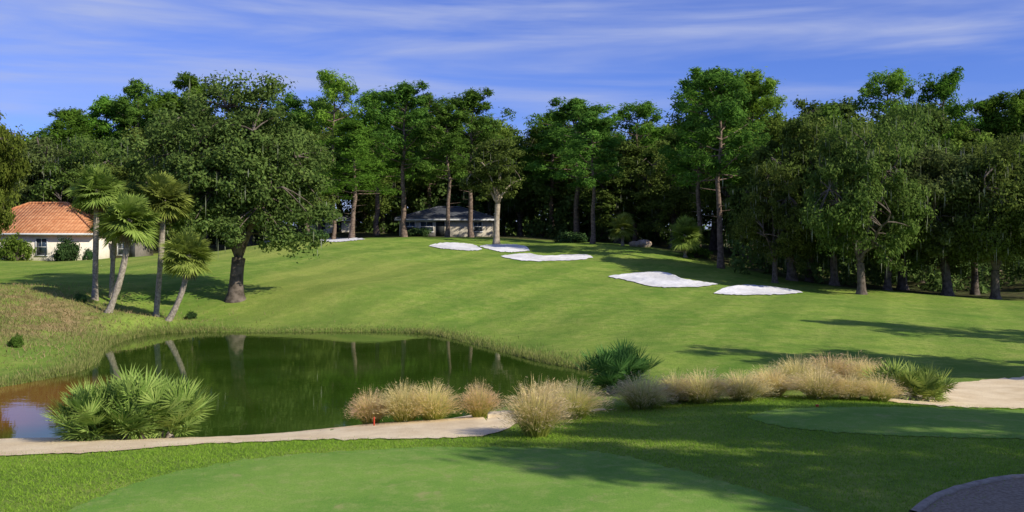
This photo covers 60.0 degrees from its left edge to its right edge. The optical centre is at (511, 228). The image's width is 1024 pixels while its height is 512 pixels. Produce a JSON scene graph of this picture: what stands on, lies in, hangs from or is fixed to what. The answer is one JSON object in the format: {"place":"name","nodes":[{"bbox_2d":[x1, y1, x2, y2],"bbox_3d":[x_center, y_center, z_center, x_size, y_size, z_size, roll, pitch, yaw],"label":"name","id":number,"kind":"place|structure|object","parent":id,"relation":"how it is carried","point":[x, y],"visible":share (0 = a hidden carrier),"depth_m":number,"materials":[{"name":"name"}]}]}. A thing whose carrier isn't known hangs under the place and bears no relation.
{"place":"outdoors","nodes":[
{"label":"outdoors","id":0,"kind":"place"},
{"bbox_2d":[0,332,599,438],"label":"pond water","id":1,"kind":"structure","parent":0,"point":[267,383],"depth_m":30.43,"materials":[{"name":"liquid"}]},
{"bbox_2d":[0,408,609,455],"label":"sand path","id":2,"kind":"structure","parent":0,"point":[463,426],"depth_m":15.57,"materials":[{"name":"sand"}]},
{"bbox_2d":[342,383,393,423],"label":"grass tuft","id":3,"kind":"object","parent":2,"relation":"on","point":[362,412],"visible":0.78,"depth_m":17.86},
{"bbox_2d":[368,379,438,421],"bbox_3d":[-2.165,3.436,17.813,1.528,0.923,1.536,0,0,-39],"label":"grass tuft","id":4,"kind":"object","parent":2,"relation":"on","point":[397,411],"visible":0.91,"depth_m":17.63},
{"bbox_2d":[392,378,469,419],"bbox_3d":[-1.627,3.418,17.880,1.622,0.934,1.618,0,0,-22],"label":"grass tuft","id":5,"kind":"object","parent":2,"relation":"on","point":[435,411],"visible":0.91,"depth_m":17.73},
{"bbox_2d":[454,377,504,417],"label":"grass tuft","id":6,"kind":"object","parent":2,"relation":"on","point":[479,404],"visible":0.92,"depth_m":17.89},
{"bbox_2d":[0,229,1023,511],"bbox_3d":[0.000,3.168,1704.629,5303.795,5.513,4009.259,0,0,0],"label":"ground","id":7,"kind":"structure","parent":0,"point":[394,281],"depth_m":44.47,"materials":[{"name":"green plant"}]},
{"bbox_2d":[0,122,34,242],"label":"broadleaf tree","id":8,"kind":"object","parent":7,"relation":"on","point":[11,167],"visible":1,"depth_m":45.79,"materials":[{"name":"green plant"}]},
{"bbox_2d":[0,230,36,260],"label":"shrub","id":9,"kind":"object","parent":7,"relation":"on","point":[13,249],"visible":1,"depth_m":83.58,"materials":[{"name":"green plant"}]},
{"bbox_2d":[5,135,72,207],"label":"oak tree","id":10,"kind":"object","parent":7,"relation":"on","point":[41,152],"visible":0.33,"depth_m":98.58,"materials":[{"name":"green plant"}]},
{"bbox_2d":[0,202,110,260],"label":"tile roof house","id":11,"kind":"structure","parent":7,"relation":"on","point":[41,226],"depth_m":86.80,"materials":[{"name":"tile"}]},
{"bbox_2d":[34,238,47,255],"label":"window","id":12,"kind":"structure","parent":11,"relation":"in","point":[41,244],"depth_m":85.98,"materials":[{"name":"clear glass"}]},
{"bbox_2d":[25,107,98,195],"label":"pine tree","id":13,"kind":"object","parent":7,"relation":"on","point":[64,116],"visible":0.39,"depth_m":108.31,"materials":[{"name":"green plant"}]},
{"bbox_2d":[53,236,81,261],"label":"shrub","id":14,"kind":"object","parent":7,"relation":"on","point":[68,250],"visible":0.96,"depth_m":84.10,"materials":[{"name":"green plant"}]},
{"bbox_2d":[19,132,140,212],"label":"oak tree","id":15,"kind":"object","parent":7,"relation":"on","point":[63,172],"visible":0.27,"depth_m":94.19,"materials":[{"name":"green plant"}]},
{"bbox_2d":[62,163,128,300],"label":"fan palm","id":16,"kind":"object","parent":7,"relation":"on","point":[97,187],"visible":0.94,"depth_m":46.72,"materials":[{"name":"green plant"}]},
{"bbox_2d":[84,211,120,297],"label":"fan palm","id":17,"kind":"object","parent":7,"relation":"on","point":[112,268],"visible":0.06,"depth_m":48.38,"materials":[{"name":"green plant"}]},
{"bbox_2d":[64,94,142,152],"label":"pine tree","id":18,"kind":"object","parent":7,"relation":"on","point":[98,108],"visible":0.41,"depth_m":112.31,"materials":[{"name":"green plant"}]},
{"bbox_2d":[69,124,178,255],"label":"oak tree","id":19,"kind":"object","parent":7,"relation":"on","point":[118,172],"visible":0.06,"depth_m":90.25,"materials":[{"name":"green plant"}]},
{"bbox_2d":[91,77,157,158],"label":"pine tree","id":20,"kind":"object","parent":7,"relation":"on","point":[135,89],"visible":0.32,"depth_m":110.97,"materials":[{"name":"green plant"}]},
{"bbox_2d":[92,188,164,312],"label":"fan palm","id":21,"kind":"object","parent":7,"relation":"on","point":[122,215],"visible":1,"depth_m":43.03,"materials":[{"name":"green plant"}]},
{"bbox_2d":[40,364,218,441],"bbox_3d":[-6.968,3.228,16.189,2.915,1.601,2.751,0,0,0],"label":"palmetto bush","id":22,"kind":"object","parent":7,"relation":"on","point":[131,406],"visible":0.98,"depth_m":15.78,"materials":[{"name":"green plant"}]},
{"bbox_2d":[116,239,154,257],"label":"house","id":23,"kind":"structure","parent":7,"relation":"on","point":[141,250],"depth_m":89.00,"materials":[{"name":"beige paint"}]},
{"bbox_2d":[143,88,183,241],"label":"pine tree","id":24,"kind":"object","parent":7,"relation":"on","point":[160,96],"visible":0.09,"depth_m":113.02,"materials":[{"name":"green plant"}]},
{"bbox_2d":[135,171,194,316],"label":"fan palm","id":25,"kind":"object","parent":7,"relation":"on","point":[167,195],"visible":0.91,"depth_m":45.21,"materials":[{"name":"green plant"}]},
{"bbox_2d":[0,281,331,376],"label":"dry grass","id":26,"kind":"structure","parent":7,"relation":"on","point":[2,302],"depth_m":40.81,"materials":[{"name":"plant"}]},
{"bbox_2d":[139,71,222,172],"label":"pine tree","id":27,"kind":"object","parent":7,"relation":"on","point":[183,84],"visible":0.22,"depth_m":106.58,"materials":[{"name":"green plant"}]},
{"bbox_2d":[157,228,220,320],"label":"fan palm","id":28,"kind":"object","parent":7,"relation":"on","point":[187,245],"visible":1,"depth_m":43.36,"materials":[{"name":"green plant"}]},
{"bbox_2d":[101,69,346,302],"bbox_3d":[-16.214,-2.464,50.148,13.864,13.225,10.317,0,0,0],"label":"oak tree","id":29,"kind":"object","parent":7,"relation":"on","point":[266,180],"visible":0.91,"depth_m":48.26,"materials":[{"name":"green plant"}]},
{"bbox_2d":[262,92,334,232],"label":"pine tree","id":30,"kind":"object","parent":7,"relation":"on","point":[294,102],"visible":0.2,"depth_m":101.22,"materials":[{"name":"green plant"}]},
{"bbox_2d":[280,127,345,233],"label":"broadleaf tree","id":31,"kind":"object","parent":7,"relation":"on","point":[326,197],"visible":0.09,"depth_m":95.60,"materials":[{"name":"green plant"}]},
{"bbox_2d":[298,95,353,230],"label":"pine tree","id":32,"kind":"object","parent":7,"relation":"on","point":[337,116],"visible":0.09,"depth_m":107.64,"materials":[{"name":"green plant"}]},
{"bbox_2d":[297,67,364,238],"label":"pine tree","id":33,"kind":"object","parent":7,"relation":"on","point":[332,87],"visible":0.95,"depth_m":98.87,"materials":[{"name":"green plant"}]},
{"bbox_2d":[309,212,361,232],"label":"grey roof house","id":34,"kind":"structure","parent":7,"relation":"on","point":[343,227],"depth_m":111.00,"materials":[{"name":"beige paint"}]},
{"bbox_2d":[0,312,683,414],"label":"shore reeds","id":35,"kind":"object","parent":7,"relation":"on","point":[90,360],"visible":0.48,"depth_m":36.59,"materials":[{"name":"plant"}]},
{"bbox_2d":[323,104,372,212],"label":"broadleaf tree","id":36,"kind":"object","parent":7,"relation":"on","point":[339,205],"visible":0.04,"depth_m":111.06,"materials":[{"name":"green plant"}]},
{"bbox_2d":[311,119,401,238],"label":"pine tree","id":37,"kind":"object","parent":7,"relation":"on","point":[358,141],"visible":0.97,"depth_m":84.90,"materials":[{"name":"green plant"}]},
{"bbox_2d":[334,89,415,234],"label":"pine tree","id":38,"kind":"object","parent":7,"relation":"on","point":[364,121],"visible":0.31,"depth_m":105.81,"materials":[{"name":"green plant"}]},
{"bbox_2d":[342,149,420,232],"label":"oak tree","id":39,"kind":"object","parent":7,"relation":"on","point":[384,204],"visible":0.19,"depth_m":112.33,"materials":[{"name":"green plant"}]},
{"bbox_2d":[365,102,432,233],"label":"oak tree","id":40,"kind":"object","parent":7,"relation":"on","point":[410,196],"visible":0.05,"depth_m":114.43,"materials":[{"name":"green plant"}]},
{"bbox_2d":[362,79,453,236],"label":"pine tree","id":41,"kind":"object","parent":7,"relation":"on","point":[403,94],"visible":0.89,"depth_m":97.24,"materials":[{"name":"green plant"}]},
{"bbox_2d":[396,90,462,208],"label":"pine tree","id":42,"kind":"object","parent":7,"relation":"on","point":[430,100],"visible":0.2,"depth_m":112.74,"materials":[{"name":"green plant"}]},
{"bbox_2d":[410,101,475,237],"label":"pine tree","id":43,"kind":"object","parent":7,"relation":"on","point":[449,117],"visible":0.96,"depth_m":95.19,"materials":[{"name":"green plant"}]},
{"bbox_2d":[394,206,493,236],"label":"grey roof house","id":44,"kind":"structure","parent":7,"relation":"on","point":[433,219],"depth_m":102.00,"materials":[{"name":"beige paint"}]},
{"bbox_2d":[430,242,481,250],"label":"bunker sand","id":45,"kind":"structure","parent":7,"relation":"on","point":[456,246],"depth_m":77.46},
{"bbox_2d":[428,87,517,236],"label":"pine tree","id":46,"kind":"object","parent":7,"relation":"on","point":[469,100],"visible":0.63,"depth_m":97.20,"materials":[{"name":"green plant"}]},
{"bbox_2d":[455,118,519,215],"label":"tree","id":47,"kind":"object","parent":7,"relation":"on","point":[505,134],"visible":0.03,"depth_m":113.53,"materials":[{"name":"green plant"}]},
{"bbox_2d":[456,136,527,243],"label":"broadleaf tree","id":48,"kind":"object","parent":7,"relation":"on","point":[496,156],"visible":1,"depth_m":83.20,"materials":[{"name":"green plant"}]},
{"bbox_2d":[480,244,529,251],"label":"bunker sand","id":49,"kind":"structure","parent":7,"relation":"on","point":[508,247],"depth_m":79.53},
{"bbox_2d":[0,394,1023,511],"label":"rough grass","id":50,"kind":"structure","parent":7,"relation":"on","point":[610,432],"depth_m":13.23,"materials":[{"name":"plant"}]},
{"bbox_2d":[487,135,555,236],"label":"oak tree","id":51,"kind":"object","parent":7,"relation":"on","point":[509,205],"visible":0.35,"depth_m":109.62,"materials":[{"name":"green plant"}]},
{"bbox_2d":[491,375,581,437],"bbox_3d":[0.402,2.978,14.988,1.590,1.102,1.606,0,0,0],"label":"grass tuft","id":52,"kind":"object","parent":7,"relation":"on","point":[536,418],"visible":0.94,"depth_m":14.85,"materials":[{"name":"plant"}]},
{"bbox_2d":[60,406,1023,511],"bbox_3d":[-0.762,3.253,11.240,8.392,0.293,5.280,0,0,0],"label":"tee turf","id":53,"kind":"structure","parent":7,"relation":"on","point":[455,477],"depth_m":10.93,"materials":[{"name":"plant"}]},
{"bbox_2d":[506,107,581,237],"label":"pine tree","id":54,"kind":"object","parent":7,"relation":"on","point":[531,149],"visible":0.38,"depth_m":105.01,"materials":[{"name":"green plant"}]},
{"bbox_2d":[514,126,579,236],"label":"broadleaf tree","id":55,"kind":"object","parent":7,"relation":"on","point":[535,142],"visible":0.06,"depth_m":110.81,"materials":[{"name":"green plant"}]},
{"bbox_2d":[502,253,592,260],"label":"bunker sand","id":56,"kind":"structure","parent":7,"relation":"on","point":[527,256],"depth_m":71.66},
{"bbox_2d":[521,96,616,233],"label":"pine tree","id":57,"kind":"object","parent":7,"relation":"on","point":[571,106],"visible":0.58,"depth_m":98.32,"materials":[{"name":"green plant"}]},
{"bbox_2d":[552,231,587,242],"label":"shrub","id":58,"kind":"object","parent":7,"relation":"on","point":[570,237],"visible":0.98,"depth_m":92.26,"materials":[{"name":"green plant"}]},
{"bbox_2d":[541,378,616,419],"bbox_3d":[1.248,3.271,17.275,1.712,0.888,1.750,0,0,-37],"label":"grass tuft","id":59,"kind":"object","parent":7,"relation":"on","point":[583,410],"visible":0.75,"depth_m":17.14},
{"bbox_2d":[153,173,1023,293],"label":"distant wood","id":60,"kind":"object","parent":7,"relation":"on","point":[872,272],"visible":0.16,"depth_m":102.47,"materials":[{"name":"plant"}]},
{"bbox_2d":[551,109,628,243],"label":"pine tree","id":61,"kind":"object","parent":7,"relation":"on","point":[593,126],"visible":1,"depth_m":86.59,"materials":[{"name":"green plant"}]},
{"bbox_2d":[577,137,652,242],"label":"broadleaf tree","id":62,"kind":"object","parent":7,"relation":"on","point":[623,188],"visible":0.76,"depth_m":94.85,"materials":[{"name":"green plant"}]},
{"bbox_2d":[574,338,664,393],"bbox_3d":[2.472,3.262,20.837,2.048,1.413,2.050,0,0,44],"label":"palmetto bush","id":63,"kind":"object","parent":7,"relation":"on","point":[613,366],"visible":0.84,"depth_m":20.50,"materials":[{"name":"green plant"}]},
{"bbox_2d":[606,212,638,245],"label":"tree","id":64,"kind":"object","parent":7,"relation":"on","point":[620,222],"visible":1,"depth_m":83.63,"materials":[{"name":"green plant"}]},
{"bbox_2d":[606,99,671,240],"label":"pine tree","id":65,"kind":"object","parent":7,"relation":"on","point":[645,110],"visible":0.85,"depth_m":98.35,"materials":[{"name":"green plant"}]},
{"bbox_2d":[604,370,677,409],"bbox_3d":[2.657,3.301,18.265,1.795,0.868,1.800,0,0,38],"label":"grass tuft","id":66,"kind":"object","parent":7,"relation":"on","point":[639,397],"visible":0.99,"depth_m":18.14,"materials":[{"name":"plant"}]},
{"bbox_2d":[609,271,715,286],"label":"bunker sand","id":67,"kind":"structure","parent":7,"relation":"on","point":[660,279],"depth_m":59.31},
{"bbox_2d":[628,139,703,247],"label":"oak tree","id":68,"kind":"object","parent":7,"relation":"on","point":[665,197],"visible":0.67,"depth_m":92.81,"materials":[{"name":"green plant"}]},
{"bbox_2d":[633,119,708,240],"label":"broadleaf tree","id":69,"kind":"object","parent":7,"relation":"on","point":[672,138],"visible":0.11,"depth_m":102.08,"materials":[{"name":"green plant"}]},
{"bbox_2d":[646,369,703,402],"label":"grass tuft","id":70,"kind":"object","parent":7,"relation":"on","point":[681,398],"visible":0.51,"depth_m":18.84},
{"bbox_2d":[667,214,705,257],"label":"fan palm","id":71,"kind":"object","parent":7,"relation":"on","point":[685,229],"visible":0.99,"depth_m":77.40,"materials":[{"name":"green plant"}]},
{"bbox_2d":[670,112,729,249],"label":"oak tree","id":72,"kind":"object","parent":7,"relation":"on","point":[713,238],"visible":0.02,"depth_m":97.61,"materials":[{"name":"green plant"}]},
{"bbox_2d":[654,66,746,247],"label":"pine tree","id":73,"kind":"object","parent":7,"relation":"on","point":[688,94],"visible":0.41,"depth_m":81.99,"materials":[{"name":"green plant"}]},
{"bbox_2d":[664,368,744,403],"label":"grass tuft","id":74,"kind":"object","parent":7,"relation":"on","point":[707,393],"visible":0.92,"depth_m":18.40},
{"bbox_2d":[683,122,746,257],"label":"oak tree","id":75,"kind":"object","parent":7,"relation":"on","point":[708,198],"visible":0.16,"depth_m":87.80,"materials":[{"name":"green plant"}]},
{"bbox_2d":[657,65,781,268],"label":"pine tree","id":76,"kind":"object","parent":7,"relation":"on","point":[727,84],"visible":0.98,"depth_m":71.53,"materials":[{"name":"green plant"}]},
{"bbox_2d":[706,66,787,264],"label":"pine tree","id":77,"kind":"object","parent":7,"relation":"on","point":[764,104],"visible":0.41,"depth_m":78.40,"materials":[{"name":"green plant"}]},
{"bbox_2d":[712,369,788,401],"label":"grass tuft","id":78,"kind":"object","parent":7,"relation":"on","point":[751,391],"visible":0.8,"depth_m":18.43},
{"bbox_2d":[715,285,800,294],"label":"bunker sand","id":79,"kind":"structure","parent":7,"relation":"on","point":[748,289],"depth_m":56.13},
{"bbox_2d":[729,113,798,268],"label":"broadleaf tree","id":80,"kind":"object","parent":7,"relation":"on","point":[772,127],"visible":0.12,"depth_m":74.72,"materials":[{"name":"green plant"}]},
{"bbox_2d":[726,160,815,282],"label":"oak tree","id":81,"kind":"object","parent":7,"relation":"on","point":[750,225],"visible":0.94,"depth_m":61.97,"materials":[{"name":"green plant"}]},
{"bbox_2d":[743,362,807,396],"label":"grass tuft","id":82,"kind":"object","parent":7,"relation":"on","point":[774,380],"visible":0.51,"depth_m":19.24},
{"bbox_2d":[717,110,841,280],"bbox_3d":[19.982,-2.507,65.511,9.016,12.995,8.830,0,0,-2],"label":"oak tree","id":83,"kind":"object","parent":7,"relation":"on","point":[735,203],"visible":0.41,"depth_m":64.76,"materials":[{"name":"green plant"}]},
{"bbox_2d":[760,352,837,388],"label":"grass tuft","id":84,"kind":"object","parent":7,"relation":"on","point":[797,368],"visible":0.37,"depth_m":20.94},
{"bbox_2d":[778,364,859,399],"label":"grass tuft","id":85,"kind":"object","parent":7,"relation":"on","point":[816,389],"visible":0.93,"depth_m":18.43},
{"bbox_2d":[793,100,863,269],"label":"broadleaf tree","id":86,"kind":"object","parent":7,"relation":"on","point":[828,107],"visible":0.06,"depth_m":80.98,"materials":[{"name":"green plant"}]},
{"bbox_2d":[770,112,889,285],"bbox_3d":[23.024,-2.154,64.216,9.551,12.745,7.372,0,0,-6],"label":"oak tree","id":87,"kind":"object","parent":7,"relation":"on","point":[834,280],"visible":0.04,"depth_m":63.62,"materials":[{"name":"green plant"}]},
{"bbox_2d":[798,95,863,147],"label":"broadleaf tree","id":88,"kind":"object","parent":7,"relation":"on","point":[845,106],"visible":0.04,"depth_m":91.22,"materials":[{"name":"green plant"}]},
{"bbox_2d":[801,352,866,384],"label":"grass tuft","id":89,"kind":"object","parent":7,"relation":"on","point":[835,367],"visible":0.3,"depth_m":21.68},
{"bbox_2d":[828,370,884,399],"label":"grass tuft","id":90,"kind":"object","parent":7,"relation":"on","point":[854,395],"visible":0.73,"depth_m":18.42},
{"bbox_2d":[837,357,888,383],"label":"grass tuft","id":91,"kind":"object","parent":7,"relation":"on","point":[860,371],"visible":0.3,"depth_m":21.00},
{"bbox_2d":[797,112,937,294],"bbox_3d":[22.590,-1.637,58.129,8.926,12.076,6.890,0,0,-25],"label":"oak tree","id":92,"kind":"object","parent":7,"relation":"on","point":[838,224],"visible":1,"depth_m":57.08,"materials":[{"name":"green plant"}]},
{"bbox_2d":[855,372,910,401],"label":"grass tuft","id":93,"kind":"object","parent":7,"relation":"on","point":[884,391],"visible":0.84,"depth_m":18.24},
{"bbox_2d":[748,406,1023,438],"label":"tee turf","id":94,"kind":"structure","parent":7,"relation":"on","point":[865,422],"depth_m":15.39,"materials":[{"name":"plant"}]},
{"bbox_2d":[850,66,924,133],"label":"pine tree","id":95,"kind":"object","parent":7,"relation":"on","point":[895,82],"visible":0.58,"depth_m":83.30,"materials":[{"name":"green plant"}]},
{"bbox_2d":[850,144,936,290],"bbox_3d":[26.779,-0.796,62.682,5.510,10.619,6.327,0,0,10],"label":"broadleaf tree","id":96,"kind":"object","parent":7,"relation":"on","point":[912,256],"visible":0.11,"depth_m":61.70,"materials":[{"name":"green plant"}]},
{"bbox_2d":[849,91,957,289],"bbox_3d":[28.777,-2.623,65.766,8.553,14.570,11.080,0,0,-3],"label":"oak tree","id":97,"kind":"object","parent":7,"relation":"on","point":[915,129],"visible":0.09,"depth_m":64.66,"materials":[{"name":"green plant"}]},
{"bbox_2d":[861,356,958,402],"bbox_3d":[8.695,3.337,19.254,2.071,1.064,1.600,0,0,0],"label":"palmetto bush","id":98,"kind":"object","parent":7,"relation":"on","point":[927,384],"visible":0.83,"depth_m":19.06,"materials":[{"name":"green plant"}]},
{"bbox_2d":[889,103,958,282],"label":"broadleaf tree","id":99,"kind":"object","parent":7,"relation":"on","point":[941,129],"visible":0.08,"depth_m":75.26,"materials":[{"name":"green plant"}]},
{"bbox_2d":[880,144,1010,296],"bbox_3d":[29.690,-0.740,60.615,9.579,11.010,9.115,0,0,-33],"label":"oak tree","id":100,"kind":"object","parent":7,"relation":"on","point":[945,175],"visible":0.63,"depth_m":59.02,"materials":[{"name":"green plant"}]},
{"bbox_2d":[905,66,989,143],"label":"pine tree","id":101,"kind":"object","parent":7,"relation":"on","point":[943,90],"visible":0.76,"depth_m":80.62,"materials":[{"name":"green plant"}]},
{"bbox_2d":[909,474,1023,511],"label":"kerb","id":102,"kind":"structure","parent":7,"relation":"on","point":[924,503],"depth_m":10.70,"materials":[{"name":"concrete"}]},
{"bbox_2d":[930,138,1009,294],"bbox_3d":[33.038,-0.784,64.064,6.428,11.362,5.597,0,0,42],"label":"broadleaf tree","id":103,"kind":"object","parent":7,"relation":"on","point":[974,289],"visible":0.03,"depth_m":63.73,"materials":[{"name":"green plant"}]},
{"bbox_2d":[939,123,1018,166],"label":"broadleaf tree","id":104,"kind":"object","parent":7,"relation":"on","point":[967,135],"visible":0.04,"depth_m":79.34,"materials":[{"name":"green plant"}]},
{"bbox_2d":[938,124,1023,299],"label":"oak tree","id":105,"kind":"object","parent":7,"relation":"on","point":[1001,243],"visible":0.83,"depth_m":57.20,"materials":[{"name":"green plant"}]},
{"bbox_2d":[964,91,1023,270],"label":"pine tree","id":106,"kind":"object","parent":7,"relation":"on","point":[991,110],"visible":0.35,"depth_m":81.55,"materials":[{"name":"green plant"}]},
{"bbox_2d":[990,88,1023,268],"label":"pine tree","id":107,"kind":"object","parent":7,"relation":"on","point":[1015,102],"visible":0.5,"depth_m":79.09,"materials":[{"name":"green plant"}]},
{"bbox_2d":[995,156,1023,252],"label":"oak tree","id":108,"kind":"object","parent":7,"relation":"on","point":[1019,208],"visible":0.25,"depth_m":57.02,"materials":[{"name":"green plant"}]},
{"bbox_2d":[0,0,1023,228],"label":"sky","id":109,"kind":"structure","parent":0,"point":[54,54],"materials":[{"name":"blue"}]},
{"bbox_2d":[888,376,1023,408],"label":"sand path","id":110,"kind":"structure","parent":0,"point":[1002,392],"depth_m":21.16,"materials":[{"name":"sand"}]},
{"bbox_2d":[921,478,1023,511],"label":"cart path","id":111,"kind":"structure","parent":0,"point":[1005,496],"depth_m":10.28,"materials":[{"name":"asphalt"}]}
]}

